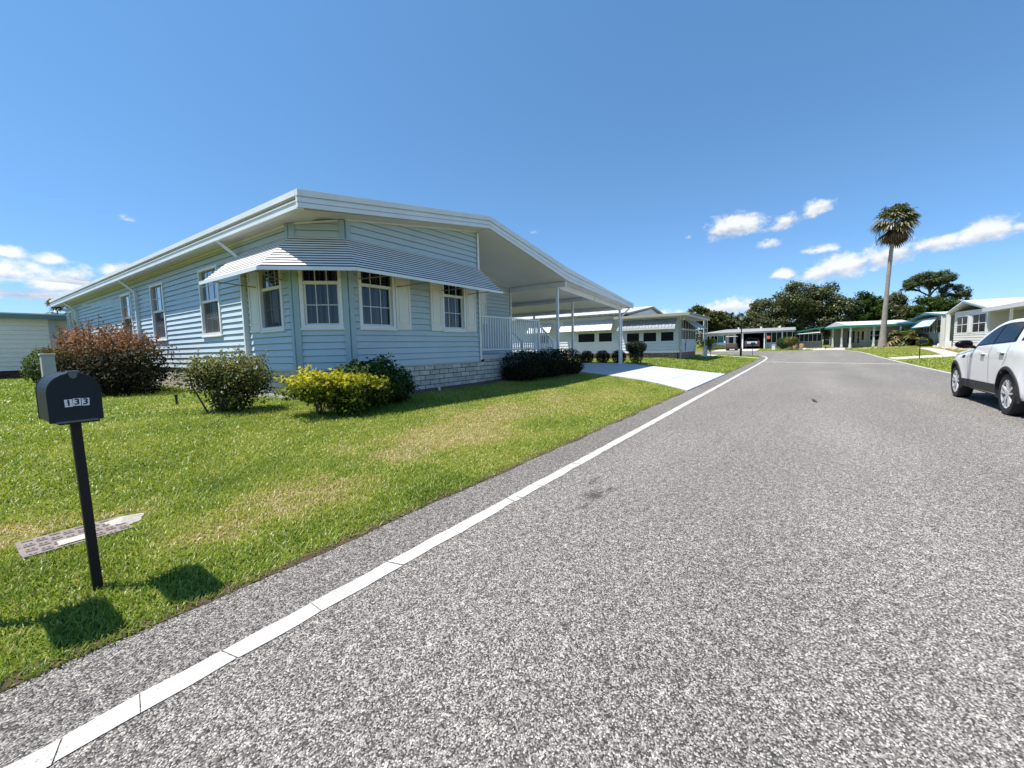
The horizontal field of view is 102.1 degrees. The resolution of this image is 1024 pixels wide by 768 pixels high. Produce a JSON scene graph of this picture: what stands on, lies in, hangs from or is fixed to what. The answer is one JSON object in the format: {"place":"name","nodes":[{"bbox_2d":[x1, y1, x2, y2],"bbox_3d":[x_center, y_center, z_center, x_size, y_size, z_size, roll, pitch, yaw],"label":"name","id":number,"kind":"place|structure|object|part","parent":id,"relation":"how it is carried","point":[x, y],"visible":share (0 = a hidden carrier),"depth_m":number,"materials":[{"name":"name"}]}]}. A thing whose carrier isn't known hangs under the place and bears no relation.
{"place":"outdoors","nodes":[
{"label":"outdoors","id":0,"kind":"place"},
{"bbox_2d":[0,341,965,689],"bbox_3d":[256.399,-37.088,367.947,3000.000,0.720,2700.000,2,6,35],"label":"ground","id":1,"kind":"structure","parent":0,"point":[292,431],"depth_m":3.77,"materials":[{"name":"green plant"}]},
{"bbox_2d":[0,312,68,378],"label":"pale house","id":2,"kind":"structure","parent":1,"relation":"on","point":[22,335],"depth_m":18.75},
{"bbox_2d":[19,346,72,382],"bbox_3d":[-15.034,-0.646,13.733,3.242,1.443,1.630,2,6,35],"label":"hedge","id":3,"kind":"object","parent":1,"relation":"on","point":[27,364],"visible":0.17,"depth_m":13.47,"materials":[{"name":"green plant"}]},
{"bbox_2d":[38,354,56,376],"bbox_3d":[-6.866,0.060,6.168,0.160,1.020,0.160,2,6,35],"label":"utility pedestal","id":4,"kind":"object","parent":1,"relation":"on","point":[47,364],"visible":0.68,"depth_m":6.09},
{"bbox_2d":[43,299,65,313],"bbox_3d":[-30.331,-3.312,27.877,1.693,4.929,1.812,-2,5,-11],"label":"palm","id":5,"kind":"object","parent":1,"relation":"on","point":[54,309],"visible":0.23,"depth_m":27.36,"materials":[{"name":"green plant"}]},
{"bbox_2d":[35,371,103,591],"bbox_3d":[-2.342,0.590,2.246,0.354,1.327,0.196,2,6,35],"label":"mailbox","id":6,"kind":"object","parent":1,"relation":"on","point":[72,400],"visible":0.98,"depth_m":2.17,"materials":[{"name":"black metal"}]},
{"bbox_2d":[45,371,103,423],"bbox_3d":[-2.230,0.064,2.114,0.052,0.262,0.196,2,6,35],"label":"door","id":7,"kind":"structure","parent":6,"relation":"in","point":[71,396],"depth_m":2.11,"materials":[{"name":"black metal"}]},
{"bbox_2d":[14,516,131,560],"bbox_3d":[-2.959,1.070,2.815,0.300,0.114,0.510,2,6,35],"label":"slab","id":8,"kind":"object","parent":1,"relation":"on","point":[46,544],"visible":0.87,"depth_m":2.74,"materials":[{"name":"beige concrete"}]},
{"bbox_2d":[105,513,144,525],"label":"sand","id":9,"kind":"structure","parent":8,"relation":"on","point":[130,519],"depth_m":3.03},
{"bbox_2d":[30,311,179,396],"bbox_3d":[-10.184,-0.716,10.299,5.082,1.963,2.384,2,6,35],"label":"burgundy shrub","id":10,"kind":"object","parent":1,"relation":"on","point":[111,368],"visible":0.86,"depth_m":9.53,"materials":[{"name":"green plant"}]},
{"bbox_2d":[174,394,177,403],"bbox_3d":[-6.041,0.314,7.460,0.056,0.250,0.053,2,6,35],"label":"sprinkler riser","id":11,"kind":"object","parent":1,"relation":"on","point":[176,399],"visible":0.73,"depth_m":7.45,"materials":[{"name":"plastic"}]},
{"bbox_2d":[169,344,277,412],"bbox_3d":[-4.472,-0.082,6.516,1.422,1.089,1.037,-5,6,-34],"label":"olive shrub","id":12,"kind":"object","parent":1,"relation":"on","point":[213,376],"visible":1,"depth_m":6.37,"materials":[{"name":"green plant"}]},
{"bbox_2d":[272,364,396,414],"bbox_3d":[-2.778,0.077,6.710,1.918,0.856,1.018,-6,7,-41],"label":"golden shrub","id":13,"kind":"object","parent":1,"relation":"on","point":[355,395],"visible":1,"depth_m":6.49,"materials":[{"name":"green plant"}]},
{"bbox_2d":[49,188,633,399],"bbox_3d":[-7.319,-2.583,18.916,21.196,4.457,16.375,2,6,35],"label":"mobile home","id":14,"kind":"object","parent":1,"relation":"on","point":[292,281],"visible":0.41,"depth_m":9.19,"materials":[{"name":"blue"}]},
{"bbox_2d":[68,311,80,338],"bbox_3d":[-19.081,-2.364,18.129,0.730,1.600,0.302,2,6,35],"label":"window","id":15,"kind":"structure","parent":14,"relation":"in","point":[70,316],"depth_m":18.15,"materials":[{"name":"clear glass"}]},
{"bbox_2d":[119,292,139,342],"bbox_3d":[-12.328,-2.109,13.449,1.130,1.600,0.302,2,6,35],"label":"window","id":16,"kind":"structure","parent":14,"relation":"in","point":[125,300],"depth_m":13.41,"materials":[{"name":"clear glass"}]},
{"bbox_2d":[149,282,173,341],"bbox_3d":[-9.888,-2.017,11.758,1.110,1.600,0.302,2,6,35],"label":"window","id":17,"kind":"structure","parent":14,"relation":"in","point":[157,303],"depth_m":11.75,"materials":[{"name":"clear glass"}]},
{"bbox_2d":[197,264,228,337],"bbox_3d":[-6.959,-1.907,9.728,1.120,1.600,0.302,2,6,35],"label":"window","id":18,"kind":"structure","parent":14,"relation":"in","point":[209,297],"depth_m":9.72,"materials":[{"name":"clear glass"}]},
{"bbox_2d":[257,270,287,332],"bbox_3d":[-4.646,-1.812,8.040,0.930,1.600,0.162,2,6,35],"label":"window","id":19,"kind":"structure","parent":14,"relation":"in","point":[270,290],"depth_m":8.09,"materials":[{"name":"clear glass"}]},
{"bbox_2d":[298,270,344,329],"bbox_3d":[-3.543,-1.805,7.677,0.551,1.600,0.712,4,7,45],"label":"window","id":20,"kind":"structure","parent":14,"relation":"in","point":[320,291],"depth_m":7.71,"materials":[{"name":"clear glass"}]},
{"bbox_2d":[356,271,397,330],"bbox_3d":[-2.788,-1.880,8.327,0.302,1.600,0.895,2,6,35],"label":"window","id":21,"kind":"structure","parent":14,"relation":"in","point":[377,306],"depth_m":8.33,"materials":[{"name":"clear glass"}]},
{"bbox_2d":[441,284,466,332],"bbox_3d":[-1.455,-2.067,10.116,0.162,1.600,0.860,2,6,35],"label":"window","id":22,"kind":"structure","parent":14,"relation":"in","point":[453,301],"depth_m":10.18,"materials":[{"name":"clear glass"}]},
{"bbox_2d":[328,352,419,404],"bbox_3d":[-2.524,-0.080,7.470,1.708,0.988,1.000,-5,6,-38],"label":"green shrub","id":23,"kind":"object","parent":1,"relation":"on","point":[405,386],"visible":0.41,"depth_m":7.46,"materials":[{"name":"green plant"}]},
{"bbox_2d":[0,362,751,691],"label":"lawn edge","id":24,"kind":"object","parent":1,"relation":"on","point":[202,600],"visible":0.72,"depth_m":2.49,"materials":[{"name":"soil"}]},
{"bbox_2d":[409,378,514,394],"bbox_3d":[-0.406,-0.072,11.408,0.458,0.058,7.800,2,6,35],"label":"mulch bed","id":25,"kind":"object","parent":1,"relation":"on","point":[452,387],"visible":0.42,"depth_m":10.11,"materials":[{"name":"soil"}]},
{"bbox_2d":[499,348,548,380],"bbox_3d":[0.331,-0.564,12.097,1.301,0.960,1.733,2,6,35],"label":"hedge shrub","id":26,"kind":"object","parent":1,"relation":"on","point":[518,371],"visible":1,"depth_m":11.70,"materials":[{"name":"green plant"}]},
{"bbox_2d":[527,347,568,377],"bbox_3d":[1.098,-0.685,13.165,1.343,0.981,1.704,2,6,35],"label":"hedge shrub","id":27,"kind":"object","parent":1,"relation":"on","point":[558,369],"visible":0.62,"depth_m":12.87,"materials":[{"name":"green plant"}]},
{"bbox_2d":[549,348,584,374],"bbox_3d":[1.818,-0.781,14.242,1.321,0.952,1.735,2,6,35],"label":"hedge shrub","id":28,"kind":"object","parent":1,"relation":"on","point":[574,367],"visible":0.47,"depth_m":13.97,"materials":[{"name":"green plant"}]},
{"bbox_2d":[580,350,593,362],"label":"ball shrub","id":29,"kind":"object","parent":1,"relation":"on","point":[587,358],"visible":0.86,"depth_m":21.49,"materials":[{"name":"green plant"}]},
{"bbox_2d":[596,350,609,362],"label":"ball shrub","id":30,"kind":"object","parent":1,"relation":"on","point":[603,355],"visible":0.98,"depth_m":21.01,"materials":[{"name":"green plant"}]},
{"bbox_2d":[512,306,710,358],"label":"awning house","id":31,"kind":"structure","parent":1,"relation":"on","point":[658,332],"depth_m":28.85,"materials":[{"name":"white"}]},
{"bbox_2d":[578,333,594,342],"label":"window","id":32,"kind":"structure","parent":31,"relation":"in","point":[582,337],"depth_m":30.00,"materials":[{"name":"black glass"}]},
{"bbox_2d":[598,332,612,342],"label":"window","id":33,"kind":"structure","parent":31,"relation":"in","point":[603,336],"depth_m":29.19,"materials":[{"name":"black glass"}]},
{"bbox_2d":[626,332,639,342],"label":"window","id":34,"kind":"structure","parent":31,"relation":"in","point":[631,337],"depth_m":27.98,"materials":[{"name":"black glass"}]},
{"bbox_2d":[643,332,656,341],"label":"window","id":35,"kind":"structure","parent":31,"relation":"in","point":[647,336],"depth_m":27.33,"materials":[{"name":"black glass"}]},
{"bbox_2d":[660,331,674,341],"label":"window","id":36,"kind":"structure","parent":31,"relation":"in","point":[665,336],"depth_m":26.71,"materials":[{"name":"black glass"}]},
{"bbox_2d":[679,329,695,339],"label":"window","id":37,"kind":"structure","parent":31,"relation":"in","point":[689,334],"depth_m":28.37,"materials":[{"name":"grey glass"}]},
{"bbox_2d":[679,319,695,329],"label":"window","id":38,"kind":"structure","parent":31,"relation":"in","point":[686,325],"depth_m":27.96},
{"bbox_2d":[612,350,626,362],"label":"ball shrub","id":39,"kind":"object","parent":1,"relation":"on","point":[614,356],"visible":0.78,"depth_m":20.51,"materials":[{"name":"green plant"}]},
{"bbox_2d":[625,340,646,362],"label":"tapered shrub","id":40,"kind":"object","parent":1,"relation":"on","point":[633,348],"visible":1,"depth_m":20.65,"materials":[{"name":"green plant"}]},
{"bbox_2d":[686,303,713,323],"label":"broadleaf tree","id":41,"kind":"object","parent":1,"relation":"on","point":[698,309],"visible":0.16,"depth_m":86.80,"materials":[{"name":"green plant"}]},
{"bbox_2d":[698,338,717,348],"bbox_3d":[14.785,-3.012,31.177,1.525,0.817,1.617,2,6,35],"label":"potted palm","id":42,"kind":"object","parent":1,"relation":"on","point":[708,342],"visible":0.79,"depth_m":31.03,"materials":[{"name":"green plant"}]},
{"bbox_2d":[698,310,728,338],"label":"broadleaf tree","id":43,"kind":"object","parent":1,"relation":"on","point":[715,323],"visible":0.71,"depth_m":86.12,"materials":[{"name":"green plant"}]},
{"bbox_2d":[708,345,725,349],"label":"flower bed","id":44,"kind":"object","parent":1,"relation":"on","point":[720,347],"visible":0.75,"depth_m":58.53,"materials":[{"name":"green plant"}]},
{"bbox_2d":[722,311,743,328],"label":"broadleaf tree","id":45,"kind":"object","parent":1,"relation":"on","point":[732,321],"visible":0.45,"depth_m":87.59,"materials":[{"name":"green plant"}]},
{"bbox_2d":[739,313,743,355],"bbox_3d":[19.472,-4.125,35.179,0.398,3.780,0.460,2,6,35],"label":"street lamp","id":46,"kind":"object","parent":1,"relation":"on","point":[741,315],"visible":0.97,"depth_m":35.11,"materials":[{"name":"black metal"}]},
{"bbox_2d":[702,326,795,348],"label":"carport house","id":47,"kind":"structure","parent":1,"relation":"on","point":[762,334],"depth_m":57.54,"materials":[{"name":"grey"}]},
{"bbox_2d":[717,335,723,342],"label":"window","id":48,"kind":"structure","parent":47,"relation":"in","point":[720,339],"depth_m":59.26,"materials":[{"name":"teal glass"}]},
{"bbox_2d":[728,335,733,342],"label":"window","id":49,"kind":"structure","parent":47,"relation":"in","point":[731,339],"depth_m":58.76,"materials":[{"name":"black glass"}]},
{"bbox_2d":[736,335,740,347],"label":"window","id":50,"kind":"structure","parent":47,"relation":"in","point":[738,338],"depth_m":63.26,"materials":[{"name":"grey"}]},
{"bbox_2d":[766,332,792,342],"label":"window","id":51,"kind":"structure","parent":47,"relation":"in","point":[773,335],"depth_m":55.50,"materials":[{"name":"black glass"}]},
{"bbox_2d":[736,312,776,328],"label":"broadleaf tree","id":52,"kind":"object","parent":1,"relation":"on","point":[749,322],"visible":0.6,"depth_m":86.23,"materials":[{"name":"green plant"}]},
{"bbox_2d":[744,279,814,330],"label":"oak tree","id":53,"kind":"object","parent":1,"relation":"on","point":[781,307],"visible":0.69,"depth_m":87.01,"materials":[{"name":"green plant"}]},
{"bbox_2d":[776,335,787,348],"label":"bushy shrub","id":54,"kind":"object","parent":1,"relation":"on","point":[781,344],"visible":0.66,"depth_m":52.05,"materials":[{"name":"green plant"}]},
{"bbox_2d":[696,320,880,344],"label":"woodland","id":55,"kind":"object","parent":1,"relation":"on","point":[699,339],"visible":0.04,"depth_m":136.72,"materials":[{"name":"plant"}]},
{"bbox_2d":[783,336,799,349],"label":"round shrub","id":56,"kind":"object","parent":1,"relation":"on","point":[790,341],"visible":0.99,"depth_m":50.42,"materials":[{"name":"green plant"}]},
{"bbox_2d":[791,281,859,344],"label":"oak tree","id":57,"kind":"object","parent":1,"relation":"on","point":[834,308],"visible":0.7,"depth_m":85.56,"materials":[{"name":"green plant"}]},
{"bbox_2d":[793,320,915,348],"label":"green trim house","id":58,"kind":"structure","parent":1,"relation":"on","point":[849,335],"depth_m":51.00,"materials":[{"name":"beige"}]},
{"bbox_2d":[795,334,821,341],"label":"window","id":59,"kind":"structure","parent":58,"relation":"in","point":[803,337],"depth_m":56.63,"materials":[{"name":"glass"}]},
{"bbox_2d":[847,330,854,343],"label":"window","id":60,"kind":"structure","parent":58,"relation":"in","point":[853,331],"depth_m":52.70,"materials":[{"name":"glass"}]},
{"bbox_2d":[857,331,859,343],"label":"window","id":61,"kind":"structure","parent":58,"relation":"in","point":[858,332],"depth_m":51.01,"materials":[{"name":"black glass"}]},
{"bbox_2d":[861,330,864,340],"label":"window","id":62,"kind":"structure","parent":58,"relation":"in","point":[862,332],"depth_m":49.92,"materials":[{"name":"black glass"}]},
{"bbox_2d":[869,330,879,339],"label":"window","id":63,"kind":"structure","parent":58,"relation":"in","point":[877,332],"depth_m":48.78,"materials":[{"name":"black glass"}]},
{"bbox_2d":[844,290,892,321],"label":"broadleaf tree","id":64,"kind":"object","parent":1,"relation":"on","point":[869,304],"visible":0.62,"depth_m":83.33,"materials":[{"name":"green plant"}]},
{"bbox_2d":[874,291,913,329],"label":"broadleaf tree","id":65,"kind":"object","parent":1,"relation":"on","point":[898,304],"visible":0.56,"depth_m":81.42,"materials":[{"name":"green plant"}]},
{"bbox_2d":[869,201,921,346],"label":"palm tree","id":66,"kind":"object","parent":1,"relation":"on","point":[897,233],"visible":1,"depth_m":44.09,"materials":[{"name":"green plant"}]},
{"bbox_2d":[877,330,927,346],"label":"clump palm","id":67,"kind":"object","parent":1,"relation":"on","point":[900,337],"visible":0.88,"depth_m":44.48,"materials":[{"name":"green plant"}]},
{"bbox_2d":[918,339,926,358],"bbox_3d":[24.580,-2.047,24.826,0.354,1.334,0.196,2,6,35],"label":"mailbox","id":68,"kind":"object","parent":1,"relation":"on","point":[920,341],"visible":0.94,"depth_m":24.77,"materials":[{"name":"black metal"}]},
{"bbox_2d":[916,337,933,346],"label":"cycad shrub","id":69,"kind":"object","parent":1,"relation":"on","point":[930,341],"visible":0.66,"depth_m":40.70,"materials":[{"name":"green plant"}]},
{"bbox_2d":[906,311,954,346],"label":"teal awning house","id":70,"kind":"structure","parent":1,"relation":"on","point":[929,323],"depth_m":41.69,"materials":[{"name":"green"}]},
{"bbox_2d":[934,320,936,333],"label":"window","id":71,"kind":"structure","parent":70,"relation":"in","point":[935,327],"depth_m":41.25,"materials":[{"name":"glass"}]},
{"bbox_2d":[936,319,940,332],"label":"window","id":72,"kind":"structure","parent":70,"relation":"in","point":[939,320],"depth_m":40.33,"materials":[{"name":"black glass"}]},
{"bbox_2d":[906,294,959,321],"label":"broadleaf tree","id":73,"kind":"object","parent":1,"relation":"on","point":[937,303],"visible":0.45,"depth_m":78.15,"materials":[{"name":"green plant"}]},
{"bbox_2d":[899,269,974,301],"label":"pine tree","id":74,"kind":"object","parent":1,"relation":"on","point":[929,281],"visible":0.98,"depth_m":82.96,"materials":[{"name":"green plant"}]},
{"bbox_2d":[946,341,951,346],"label":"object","id":75,"kind":"object","parent":1,"relation":"on","point":[948,343],"depth_m":36.49,"materials":[{"name":"white"}]},
{"bbox_2d":[933,346,971,349],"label":"border rocks","id":76,"kind":"object","parent":1,"relation":"on","point":[951,348],"visible":0.59,"depth_m":33.25,"materials":[{"name":"beige stone"}]},
{"bbox_2d":[939,297,1023,346],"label":"white gable house","id":77,"kind":"structure","parent":1,"relation":"on","point":[976,322],"depth_m":31.53,"materials":[{"name":"beige"}]},
{"bbox_2d":[956,315,967,333],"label":"window","id":78,"kind":"structure","parent":77,"relation":"in","point":[962,321],"depth_m":34.39,"materials":[{"name":"glass"}]},
{"bbox_2d":[971,312,986,332],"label":"window","id":79,"kind":"structure","parent":77,"relation":"in","point":[979,320],"depth_m":31.12,"materials":[{"name":"glass"}]},
{"bbox_2d":[0,350,1023,767],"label":"road","id":80,"kind":"structure","parent":0,"point":[768,562],"depth_m":2.04,"materials":[{"name":"grey asphalt"}]},
{"bbox_2d":[4,361,763,767],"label":"road markings","id":81,"kind":"object","parent":80,"relation":"on","point":[82,735],"visible":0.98,"depth_m":1.94,"materials":[{"name":"paint"}]},
{"bbox_2d":[798,362,876,363],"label":"road markings","id":82,"kind":"object","parent":80,"relation":"on","point":[860,363],"visible":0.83,"depth_m":23.32,"materials":[{"name":"paint"}]},
{"bbox_2d":[856,351,950,373],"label":"road markings","id":83,"kind":"object","parent":80,"relation":"on","point":[910,364],"visible":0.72,"depth_m":21.41,"materials":[{"name":"paint"}]},
{"bbox_2d":[951,318,1023,415],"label":"parked suv","id":84,"kind":"object","parent":80,"relation":"on","point":[992,362],"visible":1,"depth_m":7.57,"materials":[{"name":"white metal"}]},
{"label":"window","id":85,"kind":"part","parent":84,"relation":"part of","materials":[{"name":"blue glass"}]},
{"bbox_3d":[9.103,-0.918,7.702,0.174,0.440,1.880,2,6,35],"label":"window frame","id":86,"kind":"part","parent":84,"relation":"part of","materials":[{"name":"black glass"}]},
{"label":"window","id":87,"kind":"part","parent":84,"relation":"part of","materials":[{"name":"blue glass"}]},
{"bbox_2d":[0,0,1023,342],"label":"sky","id":88,"kind":"structure","parent":0,"point":[673,156],"materials":[{"name":"blue"}]},
{"bbox_2d":[580,363,724,390],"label":"driveway","id":89,"kind":"structure","parent":0,"point":[684,379],"depth_m":15.80,"materials":[{"name":"white concrete"}]},
{"bbox_2d":[700,354,757,358],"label":"path","id":90,"kind":"structure","parent":0,"point":[708,355],"depth_m":32.84,"materials":[{"name":"beige concrete"}]},
{"bbox_2d":[712,348,762,351],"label":"driveway","id":91,"kind":"structure","parent":0,"point":[743,349],"depth_m":54.29,"materials":[{"name":"beige concrete"}]},
{"bbox_2d":[726,336,737,350],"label":"golf cart","id":92,"kind":"object","parent":91,"relation":"on","point":[734,346],"visible":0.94,"depth_m":53.24,"materials":[{"name":"black metal"}]},
{"bbox_2d":[745,338,761,348],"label":"parked car","id":93,"kind":"object","parent":91,"relation":"on","point":[757,341],"visible":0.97,"depth_m":56.78,"materials":[{"name":"white metal"}]},
{"bbox_2d":[812,348,844,349],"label":"path","id":94,"kind":"structure","parent":0,"point":[827,349],"depth_m":48.13,"materials":[{"name":"beige concrete"}]},
{"bbox_2d":[889,355,934,359],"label":"driveway","id":95,"kind":"structure","parent":0,"point":[907,357],"depth_m":26.74,"materials":[{"name":"beige concrete"}]},
{"bbox_2d":[918,347,957,354],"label":"path","id":96,"kind":"structure","parent":0,"point":[939,351],"depth_m":30.62,"materials":[{"name":"beige concrete"}]},
{"bbox_2d":[928,354,956,356],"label":"driveway","id":97,"kind":"structure","parent":0,"point":[947,355],"depth_m":25.99,"materials":[{"name":"beige concrete"}]}
]}

